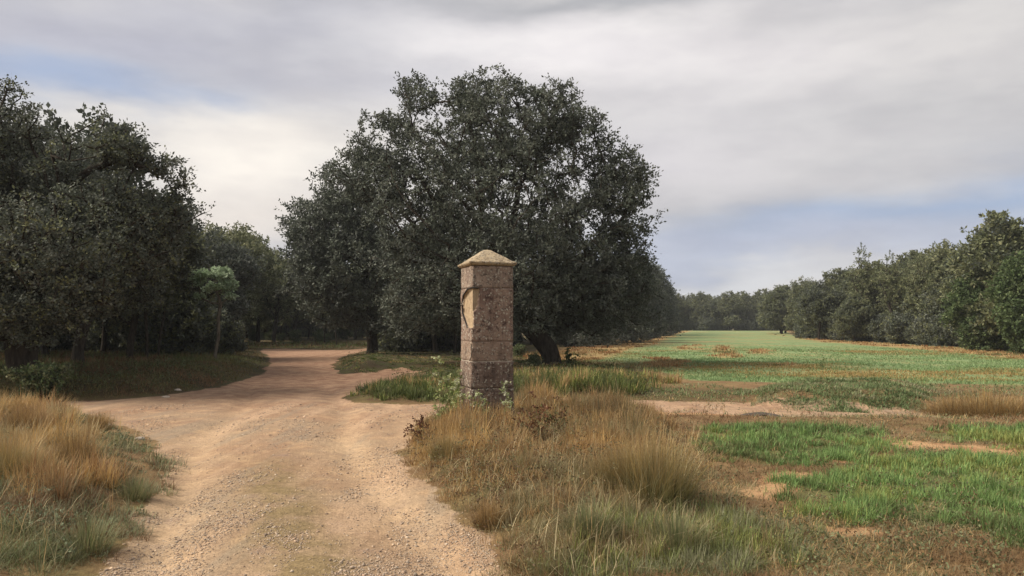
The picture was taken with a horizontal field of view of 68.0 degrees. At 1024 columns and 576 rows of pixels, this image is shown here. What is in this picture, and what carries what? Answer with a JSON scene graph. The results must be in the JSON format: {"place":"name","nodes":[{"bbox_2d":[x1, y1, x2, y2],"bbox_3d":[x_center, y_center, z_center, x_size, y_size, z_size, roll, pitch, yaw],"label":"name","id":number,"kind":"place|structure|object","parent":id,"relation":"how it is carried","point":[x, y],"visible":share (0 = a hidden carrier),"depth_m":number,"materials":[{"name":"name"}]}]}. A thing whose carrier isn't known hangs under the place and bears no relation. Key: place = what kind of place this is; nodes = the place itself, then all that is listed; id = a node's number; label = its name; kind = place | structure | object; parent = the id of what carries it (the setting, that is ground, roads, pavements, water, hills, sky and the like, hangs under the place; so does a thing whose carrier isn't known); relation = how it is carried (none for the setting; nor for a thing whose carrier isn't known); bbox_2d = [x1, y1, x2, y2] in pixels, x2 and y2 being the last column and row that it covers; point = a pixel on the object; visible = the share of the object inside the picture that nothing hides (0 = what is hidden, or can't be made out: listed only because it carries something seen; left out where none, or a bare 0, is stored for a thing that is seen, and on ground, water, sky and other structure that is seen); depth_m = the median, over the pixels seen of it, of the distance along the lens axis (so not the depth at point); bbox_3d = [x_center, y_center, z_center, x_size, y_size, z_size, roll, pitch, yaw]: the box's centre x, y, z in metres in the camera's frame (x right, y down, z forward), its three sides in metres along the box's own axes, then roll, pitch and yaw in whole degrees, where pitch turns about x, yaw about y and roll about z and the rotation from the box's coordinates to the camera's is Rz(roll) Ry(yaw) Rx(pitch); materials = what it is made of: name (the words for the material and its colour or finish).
{"place":"outdoors","nodes":[
{"label":"outdoors","id":0,"kind":"place"},
{"bbox_2d":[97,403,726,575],"bbox_3d":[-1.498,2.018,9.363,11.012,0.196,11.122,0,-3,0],"label":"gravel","id":1,"kind":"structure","parent":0,"point":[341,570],"depth_m":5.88,"materials":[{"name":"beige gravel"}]},
{"bbox_2d":[31,348,974,575],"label":"dirt track","id":2,"kind":"structure","parent":0,"point":[307,378],"depth_m":8.15,"materials":[{"name":"brown soil"}]},
{"bbox_2d":[0,329,1023,575],"bbox_3d":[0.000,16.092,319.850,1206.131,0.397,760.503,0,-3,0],"label":"ground","id":3,"kind":"structure","parent":0,"point":[84,567],"depth_m":8.03,"materials":[{"name":"brown soil"}]},
{"bbox_2d":[0,399,54,432],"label":"grass tussock","id":4,"kind":"object","parent":3,"relation":"on","point":[20,415],"depth_m":9.88,"materials":[{"name":"brown plant"}]},
{"bbox_2d":[0,425,67,479],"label":"grass tussock","id":5,"kind":"object","parent":3,"relation":"on","point":[10,451],"depth_m":6.80,"materials":[{"name":"brown plant"}]},
{"bbox_2d":[1,358,74,401],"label":"bramble","id":6,"kind":"object","parent":3,"relation":"on","point":[48,375],"visible":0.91,"depth_m":15.25,"materials":[{"name":"green plant"}]},
{"bbox_2d":[48,321,77,350],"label":"shrub","id":7,"kind":"object","parent":3,"relation":"on","point":[67,343],"visible":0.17,"depth_m":39.98,"materials":[{"name":"green plant"}]},
{"bbox_2d":[0,400,160,561],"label":"verge herbs","id":8,"kind":"object","parent":3,"relation":"on","point":[78,513],"visible":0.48,"depth_m":5.81,"materials":[{"name":"green plant"}]},
{"bbox_2d":[0,389,161,505],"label":"golden grass","id":9,"kind":"structure","parent":3,"relation":"on","point":[102,474],"depth_m":7.24,"materials":[{"name":"brown plant"}]},
{"bbox_2d":[35,421,129,464],"bbox_3d":[-4.376,1.561,7.635,1.123,0.498,1.135,-1,-3,19],"label":"grass tussock","id":10,"kind":"object","parent":3,"relation":"on","point":[79,441],"depth_m":7.57,"materials":[{"name":"brown plant"}]},
{"bbox_2d":[32,506,138,562],"bbox_3d":[-2.977,1.685,5.290,0.780,0.368,0.794,1,-3,-22],"label":"grass tussock","id":11,"kind":"object","parent":3,"relation":"on","point":[93,539],"depth_m":5.28,"materials":[{"name":"green plant"}]},
{"bbox_2d":[0,391,191,575],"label":"verge grass","id":12,"kind":"structure","parent":3,"relation":"on","point":[10,553],"depth_m":5.86,"materials":[{"name":"green plant"}]},
{"bbox_2d":[0,102,192,363],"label":"oak tree","id":13,"kind":"object","parent":3,"relation":"on","point":[78,351],"visible":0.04,"depth_m":22.30,"materials":[{"name":"green plant"}]},
{"bbox_2d":[73,409,124,431],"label":"grass tussock","id":14,"kind":"object","parent":3,"relation":"on","point":[104,418],"depth_m":10.24,"materials":[{"name":"brown plant"}]},
{"bbox_2d":[85,320,126,352],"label":"shrub","id":15,"kind":"object","parent":3,"relation":"on","point":[94,339],"visible":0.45,"depth_m":32.16,"materials":[{"name":"green plant"}]},
{"bbox_2d":[0,74,214,374],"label":"holm oak","id":16,"kind":"object","parent":3,"relation":"on","point":[29,227],"visible":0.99,"depth_m":16.93,"materials":[{"name":"green plant"}]},
{"bbox_2d":[98,189,143,352],"bbox_3d":[-16.756,-0.754,31.040,5.226,7.451,6.061,0,-3,-2],"label":"oak tree","id":17,"kind":"object","parent":3,"relation":"on","point":[104,342],"depth_m":30.96,"materials":[{"name":"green plant"}]},
{"bbox_2d":[114,313,143,352],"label":"shrub","id":18,"kind":"object","parent":3,"relation":"on","point":[123,332],"visible":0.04,"depth_m":31.76,"materials":[{"name":"green plant"}]},
{"bbox_2d":[95,467,169,502],"bbox_3d":[-3.387,1.767,6.815,0.706,0.327,0.693,0,-3,-6],"label":"grass tussock","id":19,"kind":"object","parent":3,"relation":"on","point":[136,493],"depth_m":6.80,"materials":[{"name":"green plant"}]},
{"bbox_2d":[90,202,211,360],"bbox_3d":[-12.409,-0.303,25.137,5.066,5.775,4.202,0,-3,0],"label":"oak tree","id":20,"kind":"object","parent":3,"relation":"on","point":[194,250],"visible":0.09,"depth_m":24.91,"materials":[{"name":"green plant"}]},
{"bbox_2d":[139,264,201,354],"bbox_3d":[-12.566,0.333,27.132,2.706,4.665,2.735,-2,-3,30],"label":"slim tree","id":21,"kind":"object","parent":3,"relation":"on","point":[183,287],"visible":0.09,"depth_m":27.15,"materials":[{"name":"green plant"}]},
{"bbox_2d":[137,299,224,355],"bbox_3d":[-12.988,1.706,29.728,3.224,2.576,2.834,1,-3,-28],"label":"shrub","id":22,"kind":"object","parent":3,"relation":"on","point":[193,328],"visible":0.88,"depth_m":29.27,"materials":[{"name":"green plant"}]},
{"bbox_2d":[138,220,226,329],"bbox_3d":[-14.279,-0.122,31.030,5.370,6.107,4.913,-2,-3,35],"label":"oak tree","id":23,"kind":"object","parent":3,"relation":"on","point":[198,264],"visible":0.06,"depth_m":30.52,"materials":[{"name":"green plant"}]},
{"bbox_2d":[0,340,366,400],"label":"bank grass","id":24,"kind":"structure","parent":3,"relation":"on","point":[89,359],"depth_m":22.11,"materials":[{"name":"green plant"}]},
{"bbox_2d":[140,188,233,314],"bbox_3d":[-15.620,-0.701,32.731,5.197,7.611,6.408,-3,-4,44],"label":"oak tree","id":25,"kind":"object","parent":3,"relation":"on","point":[213,248],"visible":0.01,"depth_m":33.37,"materials":[{"name":"green plant"}]},
{"bbox_2d":[185,265,239,358],"bbox_3d":[-10.818,1.060,26.994,2.308,3.869,1.721,0,-3,0],"label":"tree","id":26,"kind":"object","parent":3,"relation":"on","point":[199,279],"visible":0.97,"depth_m":27.03,"materials":[{"name":"green plant"}]},
{"bbox_2d":[209,300,231,321],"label":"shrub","id":27,"kind":"object","parent":3,"relation":"on","point":[223,315],"visible":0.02,"depth_m":40.23,"materials":[{"name":"green plant"}]},
{"bbox_2d":[203,320,247,354],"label":"shrub","id":28,"kind":"object","parent":3,"relation":"on","point":[233,337],"visible":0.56,"depth_m":31.83,"materials":[{"name":"green plant"}]},
{"bbox_2d":[195,220,271,322],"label":"oak tree","id":29,"kind":"object","parent":3,"relation":"on","point":[237,256],"visible":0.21,"depth_m":44.86,"materials":[{"name":"green plant"}]},
{"bbox_2d":[201,220,265,285],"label":"oak tree","id":30,"kind":"object","parent":3,"relation":"on","point":[209,229],"visible":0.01,"depth_m":52.34,"materials":[{"name":"green plant"}]},
{"bbox_2d":[214,220,285,315],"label":"oak tree","id":31,"kind":"object","parent":3,"relation":"on","point":[251,241],"visible":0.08,"depth_m":54.87,"materials":[{"name":"green plant"}]},
{"bbox_2d":[240,288,262,328],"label":"oak tree","id":32,"kind":"object","parent":3,"relation":"on","point":[250,296],"visible":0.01,"depth_m":52.38,"materials":[{"name":"green plant"}]},
{"bbox_2d":[254,231,280,342],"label":"oak tree","id":33,"kind":"object","parent":3,"relation":"on","point":[258,321],"visible":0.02,"depth_m":61.25,"materials":[{"name":"green plant"}]},
{"bbox_2d":[244,247,301,341],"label":"oak tree","id":34,"kind":"object","parent":3,"relation":"on","point":[286,303],"visible":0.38,"depth_m":59.89,"materials":[{"name":"green plant"}]},
{"bbox_2d":[272,286,318,340],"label":"oak tree","id":35,"kind":"object","parent":3,"relation":"on","point":[300,316],"visible":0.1,"depth_m":66.29,"materials":[{"name":"green plant"}]},
{"bbox_2d":[0,347,663,395],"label":"bank herbs","id":36,"kind":"object","parent":3,"relation":"on","point":[183,364],"visible":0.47,"depth_m":19.31,"materials":[{"name":"green plant"}]},
{"bbox_2d":[274,161,465,352],"bbox_3d":[-6.086,-1.416,37.102,7.439,9.731,10.682,-2,-4,42],"label":"holm oak","id":37,"kind":"object","parent":3,"relation":"on","point":[332,247],"visible":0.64,"depth_m":34.70,"materials":[{"name":"green plant"}]},
{"bbox_2d":[365,325,423,351],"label":"shrub","id":38,"kind":"object","parent":3,"relation":"on","point":[400,345],"visible":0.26,"depth_m":40.19,"materials":[{"name":"green plant"}]},
{"bbox_2d":[403,413,433,440],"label":"dock plant","id":39,"kind":"object","parent":3,"relation":"on","point":[419,424],"visible":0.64,"depth_m":9.62,"materials":[{"name":"brown plant"}]},
{"bbox_2d":[420,328,460,349],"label":"shrub","id":40,"kind":"object","parent":3,"relation":"on","point":[446,340],"visible":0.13,"depth_m":43.01,"materials":[{"name":"green plant"}]},
{"bbox_2d":[416,429,468,460],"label":"grass tussock","id":41,"kind":"object","parent":3,"relation":"on","point":[444,446],"depth_m":8.26,"materials":[{"name":"brown plant"}]},
{"bbox_2d":[427,356,463,419],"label":"leafy weed","id":42,"kind":"object","parent":3,"relation":"on","point":[440,399],"visible":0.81,"depth_m":10.88,"materials":[{"name":"green plant"}]},
{"bbox_2d":[446,378,469,418],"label":"leafy weed","id":43,"kind":"object","parent":3,"relation":"on","point":[457,394],"visible":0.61,"depth_m":10.69,"materials":[{"name":"green plant"}]},
{"bbox_2d":[458,250,516,416],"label":"stone pillar","id":44,"kind":"structure","parent":3,"relation":"on","point":[486,364],"depth_m":10.71,"materials":[{"name":"stone"}]},
{"bbox_2d":[458,492,518,534],"bbox_3d":[-0.182,1.742,5.927,0.650,0.288,0.657,-2,-3,31],"label":"grass tussock","id":45,"kind":"object","parent":3,"relation":"on","point":[484,514],"depth_m":5.87,"materials":[{"name":"brown plant"}]},
{"bbox_2d":[314,63,671,364],"bbox_3d":[0.190,-2.505,27.404,12.636,11.087,9.647,2,-3,-41],"label":"holm oak","id":46,"kind":"object","parent":3,"relation":"on","point":[562,276],"visible":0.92,"depth_m":25.56,"materials":[{"name":"green plant"}]},
{"bbox_2d":[331,353,683,403],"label":"shaded grass","id":47,"kind":"structure","parent":3,"relation":"on","point":[411,388],"depth_m":17.09,"materials":[{"name":"green plant"}]},
{"bbox_2d":[512,391,548,440],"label":"dock plant","id":48,"kind":"object","parent":3,"relation":"on","point":[538,417],"visible":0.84,"depth_m":9.01,"materials":[{"name":"brown plant"}]},
{"bbox_2d":[532,394,572,432],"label":"dock plant","id":49,"kind":"object","parent":3,"relation":"on","point":[551,416],"visible":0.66,"depth_m":9.67,"materials":[{"name":"brown plant"}]},
{"bbox_2d":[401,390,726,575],"bbox_3d":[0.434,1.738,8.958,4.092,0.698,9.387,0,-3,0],"label":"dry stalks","id":50,"kind":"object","parent":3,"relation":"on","point":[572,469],"visible":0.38,"depth_m":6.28,"materials":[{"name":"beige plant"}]},
{"bbox_2d":[548,294,607,346],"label":"oak tree","id":51,"kind":"object","parent":3,"relation":"on","point":[576,340],"visible":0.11,"depth_m":49.14,"materials":[{"name":"green plant"}]},
{"bbox_2d":[543,490,628,541],"bbox_3d":[0.534,1.540,5.229,0.794,0.368,0.780,-2,-3,37],"label":"grass tussock","id":52,"kind":"object","parent":3,"relation":"on","point":[583,517],"depth_m":5.20,"materials":[{"name":"green plant"}]},
{"bbox_2d":[563,438,656,498],"bbox_3d":[0.902,1.496,6.480,1.121,0.482,1.083,-1,-3,15],"label":"grass tussock","id":53,"kind":"object","parent":3,"relation":"on","point":[605,470],"depth_m":6.39,"materials":[{"name":"plant"}]},
{"bbox_2d":[561,418,738,521],"bbox_3d":[1.176,1.426,6.314,1.624,0.723,1.682,0,-3,0],"label":"grass tussock","id":54,"kind":"object","parent":3,"relation":"on","point":[657,473],"depth_m":6.16,"materials":[{"name":"plant"}]},
{"bbox_2d":[521,491,836,575],"bbox_3d":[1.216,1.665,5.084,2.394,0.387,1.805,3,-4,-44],"label":"green grass","id":55,"kind":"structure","parent":3,"relation":"on","point":[734,555],"depth_m":4.95,"materials":[{"name":"green plant"}]},
{"bbox_2d":[504,382,1023,575],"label":"dead thatch","id":56,"kind":"object","parent":3,"relation":"on","point":[915,538],"visible":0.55,"depth_m":5.70,"materials":[{"name":"brown plant"}]},
{"bbox_2d":[782,285,803,328],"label":"oak tree","id":57,"kind":"object","parent":3,"relation":"on","point":[790,307],"visible":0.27,"depth_m":100.66,"materials":[{"name":"green plant"}]},
{"bbox_2d":[586,379,1023,575],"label":"verge weeds","id":58,"kind":"object","parent":3,"relation":"on","point":[938,535],"visible":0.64,"depth_m":5.30,"materials":[{"name":"green plant"}]},
{"bbox_2d":[620,375,1023,417],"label":"creeping weeds","id":59,"kind":"object","parent":3,"relation":"on","point":[874,382],"visible":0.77,"depth_m":15.14,"materials":[{"name":"green plant"}]},
{"bbox_2d":[821,268,848,290],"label":"oak tree","id":60,"kind":"object","parent":3,"relation":"on","point":[831,278],"visible":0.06,"depth_m":85.69,"materials":[{"name":"green plant"}]},
{"bbox_2d":[681,417,1023,549],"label":"young crop","id":61,"kind":"object","parent":3,"relation":"on","point":[885,500],"visible":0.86,"depth_m":7.59,"materials":[{"name":"green plant"}]},
{"bbox_2d":[843,243,889,306],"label":"oak tree","id":62,"kind":"object","parent":3,"relation":"on","point":[867,291],"visible":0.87,"depth_m":66.58,"materials":[{"name":"green plant"}]},
{"bbox_2d":[859,264,902,315],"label":"oak tree","id":63,"kind":"object","parent":3,"relation":"on","point":[877,301],"visible":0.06,"depth_m":67.66,"materials":[{"name":"green plant"}]},
{"bbox_2d":[872,250,912,313],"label":"oak tree","id":64,"kind":"object","parent":3,"relation":"on","point":[894,278],"visible":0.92,"depth_m":61.27,"materials":[{"name":"green plant"}]},
{"bbox_2d":[883,249,920,272],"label":"oak tree","id":65,"kind":"object","parent":3,"relation":"on","point":[903,262],"depth_m":74.53,"materials":[{"name":"green plant"}]},
{"bbox_2d":[901,249,944,312],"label":"oak tree","id":66,"kind":"object","parent":3,"relation":"on","point":[920,276],"visible":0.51,"depth_m":56.91,"materials":[{"name":"green plant"}]},
{"bbox_2d":[897,248,965,314],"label":"oak tree","id":67,"kind":"object","parent":3,"relation":"on","point":[909,301],"visible":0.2,"depth_m":56.61,"materials":[{"name":"green plant"}]},
{"bbox_2d":[902,239,963,272],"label":"oak tree","id":68,"kind":"object","parent":3,"relation":"on","point":[927,251],"visible":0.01,"depth_m":70.93,"materials":[{"name":"green plant"}]},
{"bbox_2d":[912,268,954,317],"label":"oak tree","id":69,"kind":"object","parent":3,"relation":"on","point":[934,295],"visible":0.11,"depth_m":53.78,"materials":[{"name":"green plant"}]},
{"bbox_2d":[925,239,958,267],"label":"oak tree","id":70,"kind":"object","parent":3,"relation":"on","point":[945,246],"visible":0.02,"depth_m":67.06,"materials":[{"name":"green plant"}]},
{"bbox_2d":[913,393,989,417],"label":"grass tussock","id":71,"kind":"object","parent":3,"relation":"on","point":[946,403],"depth_m":13.21,"materials":[{"name":"plant"}]},
{"bbox_2d":[918,384,1023,417],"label":"grass tussock","id":72,"kind":"object","parent":3,"relation":"on","point":[989,410],"depth_m":12.88,"materials":[{"name":"brown plant"}]},
{"bbox_2d":[973,393,1023,417],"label":"grass tussock","id":73,"kind":"object","parent":3,"relation":"on","point":[1018,404],"depth_m":12.87,"materials":[{"name":"brown plant"}]},
{"bbox_2d":[0,0,1023,298],"label":"sky","id":74,"kind":"structure","parent":0,"point":[787,137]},
{"bbox_2d":[396,370,729,575],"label":"dry grass","id":75,"kind":"structure","parent":0,"point":[622,404],"depth_m":8.00,"materials":[{"name":"brown plant"}]},
{"bbox_2d":[523,331,1023,367],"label":"margin grass","id":76,"kind":"structure","parent":0,"point":[662,361],"depth_m":39.30,"materials":[{"name":"green plant"}]},
{"bbox_2d":[561,330,1023,384],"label":"field","id":77,"kind":"structure","parent":0,"point":[736,338],"depth_m":46.24,"materials":[{"name":"green plant"}]},
{"bbox_2d":[588,264,630,345],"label":"oak tree","id":78,"kind":"object","parent":77,"relation":"on","point":[614,341],"visible":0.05,"depth_m":53.24,"materials":[{"name":"green plant"}]},
{"bbox_2d":[599,258,656,342],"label":"oak tree","id":79,"kind":"object","parent":77,"relation":"on","point":[642,334],"visible":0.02,"depth_m":59.80,"materials":[{"name":"green plant"}]},
{"bbox_2d":[636,261,670,337],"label":"oak tree","id":80,"kind":"object","parent":77,"relation":"on","point":[662,327],"visible":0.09,"depth_m":79.17,"materials":[{"name":"green plant"}]},
{"bbox_2d":[647,263,681,335],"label":"oak tree","id":81,"kind":"object","parent":77,"relation":"on","point":[668,291],"visible":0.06,"depth_m":91.59,"materials":[{"name":"green plant"}]},
{"bbox_2d":[654,267,680,334],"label":"oak tree","id":82,"kind":"object","parent":77,"relation":"on","point":[675,307],"visible":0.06,"depth_m":101.10,"materials":[{"name":"green plant"}]},
{"bbox_2d":[675,293,689,319],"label":"oak tree","id":83,"kind":"object","parent":77,"relation":"on","point":[683,305],"visible":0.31,"depth_m":158.62,"materials":[{"name":"green plant"}]},
{"bbox_2d":[686,291,718,322],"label":"oak tree","id":84,"kind":"object","parent":77,"relation":"on","point":[701,305],"visible":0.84,"depth_m":156.83,"materials":[{"name":"green plant"}]},
{"bbox_2d":[697,315,717,330],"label":"shrub","id":85,"kind":"object","parent":77,"relation":"on","point":[705,323],"visible":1,"depth_m":154.57,"materials":[{"name":"green plant"}]},
{"bbox_2d":[713,290,747,330],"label":"oak tree","id":86,"kind":"object","parent":77,"relation":"on","point":[728,305],"visible":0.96,"depth_m":155.12,"materials":[{"name":"green plant"}]},
{"bbox_2d":[734,292,762,329],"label":"oak tree","id":87,"kind":"object","parent":77,"relation":"on","point":[748,300],"visible":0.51,"depth_m":157.98,"materials":[{"name":"green plant"}]},
{"bbox_2d":[748,289,769,320],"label":"oak tree","id":88,"kind":"object","parent":77,"relation":"on","point":[758,297],"visible":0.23,"depth_m":157.94,"materials":[{"name":"green plant"}]},
{"bbox_2d":[755,287,793,333],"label":"oak tree","id":89,"kind":"object","parent":77,"relation":"on","point":[773,305],"visible":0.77,"depth_m":108.24,"materials":[{"name":"green plant"}]},
{"bbox_2d":[561,343,1023,384],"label":"field crop","id":90,"kind":"object","parent":77,"relation":"on","point":[986,367],"visible":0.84,"depth_m":26.43,"materials":[{"name":"green plant"}]},
{"bbox_2d":[797,317,822,338],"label":"shrub","id":91,"kind":"object","parent":77,"relation":"on","point":[812,333],"visible":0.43,"depth_m":76.42,"materials":[{"name":"green plant"}]},
{"bbox_2d":[791,279,847,339],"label":"oak tree","id":92,"kind":"object","parent":77,"relation":"on","point":[819,304],"visible":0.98,"depth_m":70.52,"materials":[{"name":"green plant"}]},
{"bbox_2d":[825,318,847,339],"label":"shrub","id":93,"kind":"object","parent":77,"relation":"on","point":[832,335],"visible":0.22,"depth_m":69.47,"materials":[{"name":"green plant"}]},
{"bbox_2d":[831,293,876,341],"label":"oak tree","id":94,"kind":"object","parent":77,"relation":"on","point":[851,311],"visible":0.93,"depth_m":62.94,"materials":[{"name":"green plant"}]},
{"bbox_2d":[866,312,904,342],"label":"shrub","id":95,"kind":"object","parent":77,"relation":"on","point":[878,323],"visible":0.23,"depth_m":60.93,"materials":[{"name":"green plant"}]},
{"bbox_2d":[882,310,918,343],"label":"shrub","id":96,"kind":"object","parent":77,"relation":"on","point":[893,325],"visible":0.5,"depth_m":57.37,"materials":[{"name":"green plant"}]},
{"bbox_2d":[906,309,943,344],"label":"shrub","id":97,"kind":"object","parent":77,"relation":"on","point":[911,327],"visible":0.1,"depth_m":53.85,"materials":[{"name":"green plant"}]},
{"bbox_2d":[909,314,943,345],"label":"shrub","id":98,"kind":"object","parent":77,"relation":"on","point":[919,339],"visible":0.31,"depth_m":53.44,"materials":[{"name":"green plant"}]},
{"bbox_2d":[920,316,958,345],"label":"shrub","id":99,"kind":"object","parent":77,"relation":"on","point":[936,342],"visible":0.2,"depth_m":51.88,"materials":[{"name":"green plant"}]},
{"bbox_2d":[929,315,957,346],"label":"shrub","id":100,"kind":"object","parent":77,"relation":"on","point":[945,336],"visible":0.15,"depth_m":50.65,"materials":[{"name":"green plant"}]},
{"bbox_2d":[938,273,1009,350],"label":"leafy tree","id":101,"kind":"object","parent":77,"relation":"on","point":[964,295],"visible":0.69,"depth_m":42.22,"materials":[{"name":"green plant"}]},
{"bbox_2d":[937,209,1023,349],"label":"oak tree","id":102,"kind":"object","parent":77,"relation":"on","point":[987,244],"visible":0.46,"depth_m":41.87,"materials":[{"name":"green plant"}]},
{"bbox_2d":[980,250,1023,353],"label":"leafy tree","id":103,"kind":"object","parent":77,"relation":"on","point":[1008,279],"visible":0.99,"depth_m":37.33,"materials":[{"name":"green plant"}]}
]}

